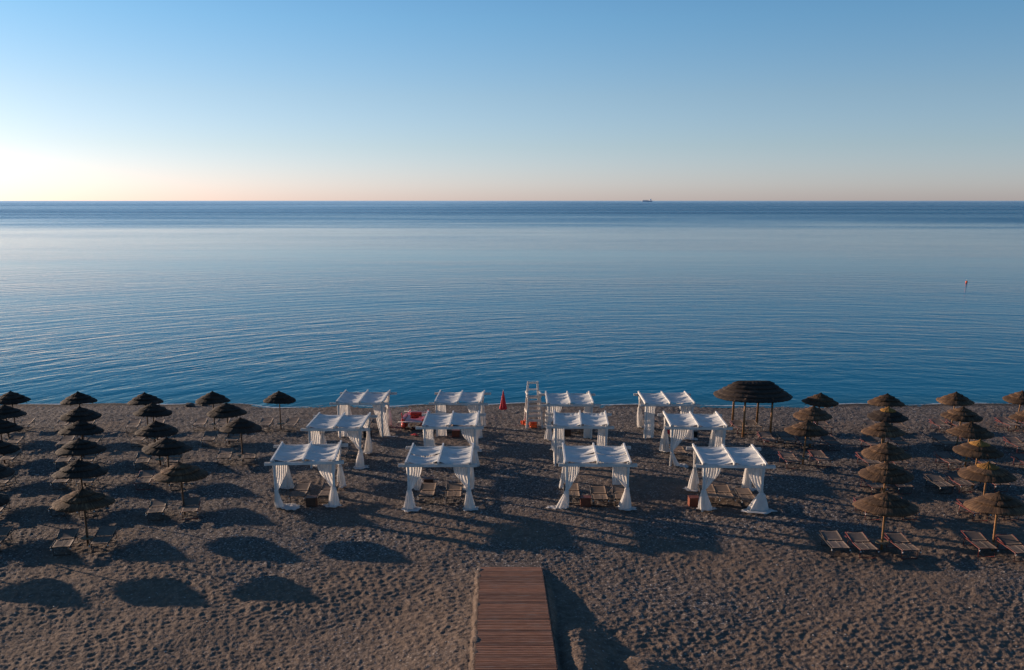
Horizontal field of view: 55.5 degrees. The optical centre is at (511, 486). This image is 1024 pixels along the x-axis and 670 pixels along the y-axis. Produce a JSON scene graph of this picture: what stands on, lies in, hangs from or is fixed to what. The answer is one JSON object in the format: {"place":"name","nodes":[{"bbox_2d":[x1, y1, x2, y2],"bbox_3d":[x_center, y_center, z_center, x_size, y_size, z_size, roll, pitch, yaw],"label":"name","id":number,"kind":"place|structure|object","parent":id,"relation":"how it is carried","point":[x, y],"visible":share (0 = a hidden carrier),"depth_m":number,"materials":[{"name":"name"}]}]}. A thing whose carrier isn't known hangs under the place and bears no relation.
{"place":"outdoors","nodes":[
{"label":"outdoors","id":0,"kind":"place"},
{"bbox_2d":[0,403,1023,669],"bbox_3d":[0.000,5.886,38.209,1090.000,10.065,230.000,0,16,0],"label":"beach","id":1,"kind":"structure","parent":0,"point":[630,583],"depth_m":38.33,"materials":[{"name":"beige sand"}]},
{"bbox_2d":[0,526,13,551],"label":"sun lounger","id":2,"kind":"object","parent":1,"relation":"on","point":[5,530],"visible":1,"depth_m":39.88,"materials":[{"name":"plastic"}]},
{"bbox_2d":[0,464,14,478],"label":"thatched parasol","id":3,"kind":"object","parent":1,"relation":"on","point":[5,471],"visible":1,"depth_m":43.30,"materials":[{"name":"brown plant"}]},
{"bbox_2d":[0,440,19,478],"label":"thatched parasol","id":4,"kind":"object","parent":1,"relation":"on","point":[7,448],"visible":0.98,"depth_m":47.40,"materials":[{"name":"brown plant"}]},
{"bbox_2d":[0,419,23,462],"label":"thatched parasol","id":5,"kind":"object","parent":1,"relation":"on","point":[7,427],"visible":0.98,"depth_m":51.33,"materials":[{"name":"brown wicker"}]},
{"bbox_2d":[0,404,26,441],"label":"thatched parasol","id":6,"kind":"object","parent":1,"relation":"on","point":[6,411],"visible":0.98,"depth_m":55.21,"materials":[{"name":"brown wicker"}]},
{"bbox_2d":[0,390,30,423],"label":"thatched parasol","id":7,"kind":"object","parent":1,"relation":"on","point":[10,397],"visible":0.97,"depth_m":59.61,"materials":[{"name":"brown wicker"}]},
{"bbox_2d":[6,433,25,444],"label":"sun lounger","id":8,"kind":"object","parent":1,"relation":"on","point":[17,438],"visible":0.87,"depth_m":56.00,"materials":[{"name":"plastic"}]},
{"bbox_2d":[50,528,79,555],"bbox_3d":[-18.020,2.260,39.268,0.758,0.558,1.798,-3,18,-11],"label":"sun lounger","id":9,"kind":"object","parent":1,"relation":"on","point":[65,535],"visible":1,"depth_m":39.30,"materials":[{"name":"plastic"}]},
{"bbox_2d":[55,435,75,449],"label":"sun lounger","id":10,"kind":"object","parent":1,"relation":"on","point":[63,439],"visible":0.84,"depth_m":55.67,"materials":[{"name":"plastic"}]},
{"bbox_2d":[60,391,97,405],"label":"thatched parasol","id":11,"kind":"object","parent":1,"relation":"on","point":[77,397],"visible":0.93,"depth_m":59.70,"materials":[{"name":"brown wicker"}]},
{"bbox_2d":[51,459,108,511],"bbox_3d":[-19.289,-0.028,43.655,2.448,2.480,2.450,1,15,10],"label":"thatched parasol","id":12,"kind":"object","parent":1,"relation":"on","point":[79,469],"visible":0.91,"depth_m":42.94,"materials":[{"name":"brown plant"}]},
{"bbox_2d":[55,438,105,485],"bbox_3d":[-21.103,-1.191,47.785,2.357,2.480,2.352,7,17,25],"label":"thatched parasol","id":13,"kind":"object","parent":1,"relation":"on","point":[79,447],"visible":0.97,"depth_m":47.06,"materials":[{"name":"brown wicker"}]},
{"bbox_2d":[59,406,101,439],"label":"thatched parasol","id":14,"kind":"object","parent":1,"relation":"on","point":[79,413],"visible":0.94,"depth_m":54.76,"materials":[{"name":"brown wood"}]},
{"bbox_2d":[58,420,103,458],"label":"thatched parasol","id":15,"kind":"object","parent":1,"relation":"on","point":[80,427],"visible":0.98,"depth_m":50.99,"materials":[{"name":"brown wicker"}]},
{"bbox_2d":[52,488,115,545],"bbox_3d":[-17.326,1.242,39.530,2.388,2.480,2.401,6,16,18],"label":"thatched parasol","id":16,"kind":"object","parent":1,"relation":"on","point":[83,500],"visible":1,"depth_m":38.85,"materials":[{"name":"brown wicker"}]},
{"bbox_2d":[89,525,118,551],"bbox_3d":[-16.598,2.150,39.608,0.758,0.558,1.798,-2,17,-8],"label":"sun lounger","id":17,"kind":"object","parent":1,"relation":"on","point":[100,534],"visible":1,"depth_m":39.63,"materials":[{"name":"plastic"}]},
{"bbox_2d":[125,419,141,433],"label":"sun lounger","id":18,"kind":"object","parent":1,"relation":"on","point":[135,422],"visible":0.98,"depth_m":60.25,"materials":[{"name":"plastic"}]},
{"bbox_2d":[134,452,151,469],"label":"sun lounger","id":19,"kind":"object","parent":1,"relation":"on","point":[144,457],"visible":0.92,"depth_m":51.56,"materials":[{"name":"plastic"}]},
{"bbox_2d":[134,470,155,489],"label":"sun lounger","id":20,"kind":"object","parent":1,"relation":"on","point":[150,474],"visible":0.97,"depth_m":47.92,"materials":[{"name":"plastic"}]},
{"bbox_2d":[127,392,163,425],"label":"thatched parasol","id":21,"kind":"object","parent":1,"relation":"on","point":[144,398],"visible":0.95,"depth_m":59.34,"materials":[{"name":"brown plant"}]},
{"bbox_2d":[133,402,171,441],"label":"thatched parasol","id":22,"kind":"object","parent":1,"relation":"on","point":[152,409],"visible":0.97,"depth_m":55.77,"materials":[{"name":"brown wicker"}]},
{"bbox_2d":[134,420,178,464],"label":"thatched parasol","id":23,"kind":"object","parent":1,"relation":"on","point":[155,429],"visible":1,"depth_m":50.87,"materials":[{"name":"brown wood"}]},
{"bbox_2d":[145,498,168,520],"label":"sun lounger","id":24,"kind":"object","parent":1,"relation":"on","point":[153,505],"visible":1,"depth_m":43.49,"materials":[{"name":"plastic"}]},
{"bbox_2d":[142,437,192,483],"bbox_3d":[-16.922,-1.236,47.822,2.444,2.480,2.417,3,15,5],"label":"thatched parasol","id":25,"kind":"object","parent":1,"relation":"on","point":[167,446],"visible":0.95,"depth_m":47.09,"materials":[{"name":"brown wicker"}]},
{"bbox_2d":[152,462,207,514],"bbox_3d":[-14.736,0.102,43.456,2.429,2.480,2.434,-7,16,-19],"label":"thatched parasol","id":26,"kind":"object","parent":1,"relation":"on","point":[179,472],"visible":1,"depth_m":42.74,"materials":[{"name":"brown wicker"}]},
{"bbox_2d":[180,497,200,519],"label":"sun lounger","id":27,"kind":"object","parent":1,"relation":"on","point":[196,501],"visible":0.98,"depth_m":43.59,"materials":[{"name":"plastic"}]},
{"bbox_2d":[201,431,217,446],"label":"sun lounger","id":28,"kind":"object","parent":1,"relation":"on","point":[210,433],"visible":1,"depth_m":56.44,"materials":[{"name":"plastic"}]},
{"bbox_2d":[195,391,230,428],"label":"thatched parasol","id":29,"kind":"object","parent":1,"relation":"on","point":[211,397],"visible":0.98,"depth_m":59.98,"materials":[{"name":"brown wood"}]},
{"bbox_2d":[216,448,233,464],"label":"sun lounger","id":30,"kind":"object","parent":1,"relation":"on","point":[223,453],"visible":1,"depth_m":52.24,"materials":[{"name":"plastic"}]},
{"bbox_2d":[207,402,246,443],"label":"thatched parasol","id":31,"kind":"object","parent":1,"relation":"on","point":[225,410],"visible":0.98,"depth_m":55.48,"materials":[{"name":"brown wicker"}]},
{"bbox_2d":[224,434,240,446],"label":"sun lounger","id":32,"kind":"object","parent":1,"relation":"on","point":[233,438],"visible":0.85,"depth_m":56.19,"materials":[{"name":"plastic"}]},
{"bbox_2d":[219,417,261,460],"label":"thatched parasol","id":33,"kind":"object","parent":1,"relation":"on","point":[240,425],"visible":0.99,"depth_m":51.34,"materials":[{"name":"brown wicker"}]},
{"bbox_2d":[241,447,256,464],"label":"sun lounger","id":34,"kind":"object","parent":1,"relation":"on","point":[248,453],"visible":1,"depth_m":52.17,"materials":[{"name":"plastic"}]},
{"bbox_2d":[263,391,295,428],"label":"thatched parasol","id":35,"kind":"object","parent":1,"relation":"on","point":[278,397],"visible":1,"depth_m":60.02,"materials":[{"name":"brown wicker"}]},
{"bbox_2d":[288,482,311,503],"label":"sun lounger","id":36,"kind":"object","parent":1,"relation":"on","point":[302,486],"visible":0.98,"depth_m":45.67,"materials":[{"name":"plastic"}]},
{"bbox_2d":[264,440,347,509],"bbox_3d":[-9.617,-0.524,45.685,3.732,2.369,4.196,-1,16,-5],"label":"canopy","id":37,"kind":"object","parent":1,"relation":"on","point":[320,455],"visible":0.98,"depth_m":44.63,"materials":[{"name":"white fabric"}]},
{"bbox_2d":[305,495,317,506],"bbox_3d":[-9.230,0.669,44.837,0.490,0.425,0.490,0,16,-1],"label":"cube table","id":38,"kind":"object","parent":1,"relation":"on","point":[311,500],"visible":1,"depth_m":44.64,"materials":[{"name":"brown wood"}]},
{"bbox_2d":[317,482,339,502],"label":"sun lounger","id":39,"kind":"object","parent":1,"relation":"on","point":[325,489],"visible":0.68,"depth_m":45.79,"materials":[{"name":"plastic"}]},
{"bbox_2d":[300,412,377,468],"bbox_3d":[-9.258,-2.486,52.672,3.581,2.367,4.202,0,16,0],"label":"canopy","id":40,"kind":"object","parent":1,"relation":"on","point":[322,423],"visible":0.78,"depth_m":51.55,"materials":[{"name":"white fabric"}]},
{"bbox_2d":[329,390,397,437],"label":"canopy","id":41,"kind":"object","parent":1,"relation":"on","point":[377,401],"visible":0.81,"depth_m":58.44,"materials":[{"name":"white fabric"}]},
{"bbox_2d":[398,409,431,427],"bbox_3d":[-6.095,-4.415,61.724,1.778,0.929,3.767,1,16,2],"label":"rescue boat","id":42,"kind":"object","parent":1,"relation":"on","point":[410,416],"visible":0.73,"depth_m":60.87,"materials":[{"name":"red plastic"}]},
{"bbox_2d":[418,482,436,502],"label":"sun lounger","id":43,"kind":"object","parent":1,"relation":"on","point":[428,485],"visible":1,"depth_m":46.05,"materials":[{"name":"plastic"}]},
{"bbox_2d":[398,443,478,511],"bbox_3d":[-3.308,-0.434,45.627,3.657,2.367,4.196,0,16,0],"label":"canopy","id":44,"kind":"object","parent":1,"relation":"on","point":[457,458],"visible":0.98,"depth_m":44.34,"materials":[{"name":"white fabric"}]},
{"bbox_2d":[416,411,485,467],"bbox_3d":[-3.241,-2.566,52.645,3.587,2.368,4.252,0,16,0],"label":"canopy","id":45,"kind":"object","parent":1,"relation":"on","point":[431,421],"visible":0.78,"depth_m":51.40,"materials":[{"name":"white fabric"}]},
{"bbox_2d":[445,483,462,503],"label":"sun lounger","id":46,"kind":"object","parent":1,"relation":"on","point":[454,486],"visible":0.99,"depth_m":45.68,"materials":[{"name":"fabric"}]},
{"bbox_2d":[429,390,490,437],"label":"canopy","id":47,"kind":"object","parent":1,"relation":"on","point":[442,400],"visible":0.71,"depth_m":58.75,"materials":[{"name":"white fabric"}]},
{"bbox_2d":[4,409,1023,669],"bbox_3d":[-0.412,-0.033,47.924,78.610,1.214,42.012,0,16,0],"label":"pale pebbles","id":48,"kind":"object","parent":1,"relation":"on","point":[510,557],"visible":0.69,"depth_m":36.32,"materials":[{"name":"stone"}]},
{"bbox_2d":[474,567,557,669],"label":"boardwalk","id":49,"kind":"structure","parent":1,"relation":"on","point":[514,628],"depth_m":31.16,"materials":[{"name":"brown wood"}]},
{"bbox_2d":[524,381,542,428],"bbox_3d":[1.360,-5.150,61.488,1.131,2.853,1.550,-1,16,-5],"label":"lifeguard chair","id":50,"kind":"object","parent":1,"relation":"on","point":[527,415],"visible":0.94,"depth_m":61.07,"materials":[{"name":"paint"}]},
{"bbox_2d":[538,391,600,439],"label":"canopy","id":51,"kind":"object","parent":1,"relation":"on","point":[556,402],"visible":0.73,"depth_m":57.95,"materials":[{"name":"white fabric"}]},
{"bbox_2d":[563,483,580,503],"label":"sun lounger","id":52,"kind":"object","parent":1,"relation":"on","point":[574,486],"visible":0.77,"depth_m":45.71,"materials":[{"name":"wood"}]},
{"bbox_2d":[547,410,613,465],"bbox_3d":[3.702,-2.678,53.241,3.590,2.369,3.893,1,16,2],"label":"canopy","id":53,"kind":"object","parent":1,"relation":"on","point":[563,421],"visible":0.87,"depth_m":51.82,"materials":[{"name":"white fabric"}]},
{"bbox_2d":[580,495,590,506],"bbox_3d":[3.390,0.673,44.839,0.490,0.425,0.490,0,16,1],"label":"cube table","id":54,"kind":"object","parent":1,"relation":"on","point":[585,500],"visible":1,"depth_m":44.65,"materials":[{"name":"wood"}]},
{"bbox_2d":[546,442,636,510],"bbox_3d":[3.663,-0.475,45.676,4.150,2.366,4.045,0,16,1],"label":"canopy","id":55,"kind":"object","parent":1,"relation":"on","point":[615,457],"visible":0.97,"depth_m":44.32,"materials":[{"name":"white fabric"}]},
{"bbox_2d":[589,486,608,506],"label":"sun lounger","id":56,"kind":"object","parent":1,"relation":"on","point":[598,489],"visible":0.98,"depth_m":45.17,"materials":[{"name":"plastic"}]},
{"bbox_2d":[612,485,624,505],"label":"sun lounger","id":57,"kind":"object","parent":1,"relation":"on","point":[618,488],"visible":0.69,"depth_m":45.56,"materials":[{"name":"wood"}]},
{"bbox_2d":[634,391,699,439],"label":"canopy","id":58,"kind":"object","parent":1,"relation":"on","point":[649,401],"visible":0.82,"depth_m":58.15,"materials":[{"name":"white fabric"}]},
{"bbox_2d":[668,444,687,459],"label":"sun lounger","id":59,"kind":"object","parent":1,"relation":"on","point":[677,450],"visible":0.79,"depth_m":53.13,"materials":[{"name":"plastic"}]},
{"bbox_2d":[687,495,698,506],"bbox_3d":[8.400,0.677,45.007,0.490,0.425,0.490,0,16,-1],"label":"cube table","id":60,"kind":"object","parent":1,"relation":"on","point":[693,500],"visible":0.8,"depth_m":44.81,"materials":[{"name":"wood"}]},
{"bbox_2d":[658,411,732,467],"bbox_3d":[9.820,-2.548,52.683,3.569,2.368,4.140,1,16,2],"label":"canopy","id":61,"kind":"object","parent":1,"relation":"on","point":[712,422],"visible":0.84,"depth_m":51.66,"materials":[{"name":"white fabric"}]},
{"bbox_2d":[697,484,718,504],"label":"sun lounger","id":62,"kind":"object","parent":1,"relation":"on","point":[710,492],"visible":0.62,"depth_m":45.58,"materials":[{"name":"fabric"}]},
{"bbox_2d":[713,484,735,505],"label":"sun lounger","id":63,"kind":"object","parent":1,"relation":"on","point":[721,488],"visible":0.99,"depth_m":45.46,"materials":[{"name":"fabric"}]},
{"bbox_2d":[683,443,776,513],"bbox_3d":[10.129,-0.382,45.303,3.881,2.366,4.174,1,16,3],"label":"canopy","id":64,"kind":"object","parent":1,"relation":"on","point":[715,460],"visible":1,"depth_m":44.04,"materials":[{"name":"white fabric"}]},
{"bbox_2d":[733,488,754,507],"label":"sun lounger","id":65,"kind":"object","parent":1,"relation":"on","point":[744,493],"visible":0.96,"depth_m":45.11,"materials":[{"name":"plastic"}]},
{"bbox_2d":[713,380,792,437],"bbox_3d":[14.757,-4.796,59.871,4.740,3.453,4.431,0,16,0],"label":"thatched shelter","id":66,"kind":"object","parent":1,"relation":"on","point":[756,391],"visible":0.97,"depth_m":58.53,"materials":[{"name":"brown wicker"}]},
{"bbox_2d":[757,431,776,446],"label":"sun lounger","id":67,"kind":"object","parent":1,"relation":"on","point":[766,436],"visible":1,"depth_m":56.43,"materials":[{"name":"plastic"}]},
{"bbox_2d":[776,431,797,446],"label":"sun lounger","id":68,"kind":"object","parent":1,"relation":"on","point":[784,436],"visible":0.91,"depth_m":56.41,"materials":[{"name":"plastic"}]},
{"bbox_2d":[778,451,800,468],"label":"sun lounger","id":69,"kind":"object","parent":1,"relation":"on","point":[786,454],"visible":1,"depth_m":51.88,"materials":[{"name":"plastic"}]},
{"bbox_2d":[784,420,828,464],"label":"thatched parasol","id":70,"kind":"object","parent":1,"relation":"on","point":[806,428],"visible":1,"depth_m":51.07,"materials":[{"name":"brown wicker"}]},
{"bbox_2d":[793,405,831,447],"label":"thatched parasol","id":71,"kind":"object","parent":1,"relation":"on","point":[813,413],"visible":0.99,"depth_m":54.82,"materials":[{"name":"brown wicker"}]},
{"bbox_2d":[801,393,838,423],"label":"thatched parasol","id":72,"kind":"object","parent":1,"relation":"on","point":[819,400],"visible":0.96,"depth_m":59.23,"materials":[{"name":"brown wicker"}]},
{"bbox_2d":[808,450,832,466],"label":"sun lounger","id":73,"kind":"object","parent":1,"relation":"on","point":[819,455],"visible":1,"depth_m":51.97,"materials":[{"name":"plastic"}]},
{"bbox_2d":[818,435,841,449],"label":"sun lounger","id":74,"kind":"object","parent":1,"relation":"on","point":[829,440],"visible":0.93,"depth_m":55.66,"materials":[{"name":"plastic"}]},
{"bbox_2d":[819,530,850,556],"bbox_3d":[12.912,2.297,38.967,0.758,0.558,1.798,1,16,1],"label":"sun lounger","id":75,"kind":"object","parent":1,"relation":"on","point":[830,535],"visible":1,"depth_m":39.07,"materials":[{"name":"plastic"}]},
{"bbox_2d":[845,532,879,557],"bbox_3d":[13.958,2.354,38.868,0.758,0.558,1.798,0,16,-2],"label":"sun lounger","id":76,"kind":"object","parent":1,"relation":"on","point":[860,540],"visible":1,"depth_m":38.90,"materials":[{"name":"plastic"}]},
{"bbox_2d":[855,452,881,465],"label":"sun lounger","id":77,"kind":"object","parent":1,"relation":"on","point":[861,456],"visible":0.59,"depth_m":51.11,"materials":[{"name":"plastic"}]},
{"bbox_2d":[859,436,880,446],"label":"sun lounger","id":78,"kind":"object","parent":1,"relation":"on","point":[867,439],"visible":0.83,"depth_m":55.38,"materials":[{"name":"plastic"}]},
{"bbox_2d":[859,478,887,494],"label":"sun lounger","id":79,"kind":"object","parent":1,"relation":"on","point":[869,483],"visible":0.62,"depth_m":47.05,"materials":[{"name":"plastic"}]},
{"bbox_2d":[861,420,905,461],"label":"thatched parasol","id":80,"kind":"object","parent":1,"relation":"on","point":[883,429],"visible":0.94,"depth_m":50.52,"materials":[{"name":"brown wicker"}]},
{"bbox_2d":[852,491,918,549],"bbox_3d":[14.926,1.398,39.031,2.585,2.480,2.582,-2,15,-6],"label":"thatched parasol","id":81,"kind":"object","parent":1,"relation":"on","point":[885,504],"visible":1,"depth_m":38.34,"materials":[{"name":"brown wicker"}]},
{"bbox_2d":[858,461,913,492],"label":"thatched parasol","id":82,"kind":"object","parent":1,"relation":"on","point":[887,472],"visible":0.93,"depth_m":42.69,"materials":[{"name":"brown wood"}]},
{"bbox_2d":[867,393,905,407],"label":"thatched parasol","id":83,"kind":"object","parent":1,"relation":"on","point":[886,400],"visible":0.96,"depth_m":59.07,"materials":[{"name":"brown wicker"}]},
{"bbox_2d":[861,441,911,489],"bbox_3d":[18.062,-0.990,47.199,2.335,2.480,2.361,-6,19,-17],"label":"thatched parasol","id":84,"kind":"object","parent":1,"relation":"on","point":[887,451],"visible":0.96,"depth_m":46.47,"materials":[{"name":"brown plant"}]},
{"bbox_2d":[867,406,908,442],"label":"thatched parasol","id":85,"kind":"object","parent":1,"relation":"on","point":[888,414],"visible":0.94,"depth_m":54.31,"materials":[{"name":"brown wicker"}]},
{"bbox_2d":[884,532,920,558],"bbox_3d":[15.573,2.382,38.877,0.758,0.558,1.798,0,16,-4],"label":"sun lounger","id":86,"kind":"object","parent":1,"relation":"on","point":[899,537],"visible":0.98,"depth_m":38.95,"materials":[{"name":"plastic"}]},
{"bbox_2d":[923,473,955,493],"bbox_3d":[20.728,-0.126,47.252,0.758,0.558,1.798,-1,16,-4],"label":"sun lounger","id":87,"kind":"object","parent":1,"relation":"on","point":[937,479],"visible":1,"depth_m":47.29,"materials":[{"name":"plastic"}]},
{"bbox_2d":[930,435,957,450],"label":"sun lounger","id":88,"kind":"object","parent":1,"relation":"on","point":[940,437],"visible":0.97,"depth_m":55.61,"materials":[{"name":"plastic"}]},
{"bbox_2d":[934,451,963,469],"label":"sun lounger","id":89,"kind":"object","parent":1,"relation":"on","point":[946,456],"visible":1,"depth_m":51.58,"materials":[{"name":"plastic"}]},
{"bbox_2d":[936,391,974,427],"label":"thatched parasol","id":90,"kind":"object","parent":1,"relation":"on","point":[956,398],"visible":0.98,"depth_m":59.39,"materials":[{"name":"brown wicker"}]},
{"bbox_2d":[945,472,975,491],"bbox_3d":[21.791,-0.184,47.364,0.758,0.558,1.798,0,16,-2],"label":"sun lounger","id":91,"kind":"object","parent":1,"relation":"on","point":[955,477],"visible":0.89,"depth_m":47.40,"materials":[{"name":"plastic"}]},
{"bbox_2d":[940,406,982,444],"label":"thatched parasol","id":92,"kind":"object","parent":1,"relation":"on","point":[962,414],"visible":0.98,"depth_m":54.55,"materials":[{"name":"brown wicker"}]},
{"bbox_2d":[946,421,994,466],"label":"thatched parasol","id":93,"kind":"object","parent":1,"relation":"on","point":[970,430],"visible":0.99,"depth_m":50.66,"materials":[{"name":"brown wicker"}]},
{"bbox_2d":[952,439,1004,487],"bbox_3d":[22.526,-1.096,47.244,2.330,2.480,2.342,12,20,30],"label":"thatched parasol","id":94,"kind":"object","parent":1,"relation":"on","point":[979,449],"visible":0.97,"depth_m":46.51,"materials":[{"name":"brown plant"}]},
{"bbox_2d":[960,530,998,556],"bbox_3d":[18.713,2.314,39.001,0.758,0.558,1.798,0,16,0],"label":"sun lounger","id":95,"kind":"object","parent":1,"relation":"on","point":[979,536],"visible":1,"depth_m":39.07,"materials":[{"name":"plastic"}]},
{"bbox_2d":[957,462,1016,494],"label":"thatched parasol","id":96,"kind":"object","parent":1,"relation":"on","point":[987,472],"visible":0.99,"depth_m":42.68,"materials":[{"name":"brown plant"}]},
{"bbox_2d":[963,491,1023,550],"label":"thatched parasol","id":97,"kind":"object","parent":1,"relation":"on","point":[996,504],"visible":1,"depth_m":38.26,"materials":[{"name":"brown wicker"}]},
{"bbox_2d":[994,417,1021,430],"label":"sun lounger","id":98,"kind":"object","parent":1,"relation":"on","point":[1010,423],"visible":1,"depth_m":60.87,"materials":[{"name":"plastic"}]},
{"bbox_2d":[995,534,1023,561],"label":"sun lounger","id":99,"kind":"object","parent":1,"relation":"on","point":[1004,539],"visible":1,"depth_m":38.65,"materials":[{"name":"plastic"}]},
{"bbox_2d":[1002,390,1023,428],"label":"thatched parasol","id":100,"kind":"object","parent":1,"relation":"on","point":[1016,398],"visible":1,"depth_m":60.12,"materials":[{"name":"brown wicker"}]},
{"bbox_2d":[1003,437,1023,452],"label":"sun lounger","id":101,"kind":"object","parent":1,"relation":"on","point":[1013,439],"visible":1,"depth_m":55.06,"materials":[{"name":"plastic"}]},
{"bbox_2d":[1008,410,1023,421],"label":"thatched parasol","id":102,"kind":"object","parent":1,"relation":"on","point":[1019,415],"visible":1,"depth_m":54.40,"materials":[{"name":"brown wood"}]},
{"bbox_2d":[0,201,1023,407],"bbox_3d":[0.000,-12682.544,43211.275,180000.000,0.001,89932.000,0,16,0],"label":"sea","id":103,"kind":"structure","parent":0,"point":[317,304],"depth_m":145.09,"materials":[{"name":"liquid"}]},
{"bbox_2d":[58,402,1009,407],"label":"foam","id":104,"kind":"object","parent":103,"relation":"on","point":[576,403],"visible":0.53,"depth_m":70.32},
{"bbox_2d":[0,0,1023,200],"label":"sky","id":105,"kind":"structure","parent":0,"point":[101,100],"materials":[{"name":"blue"}]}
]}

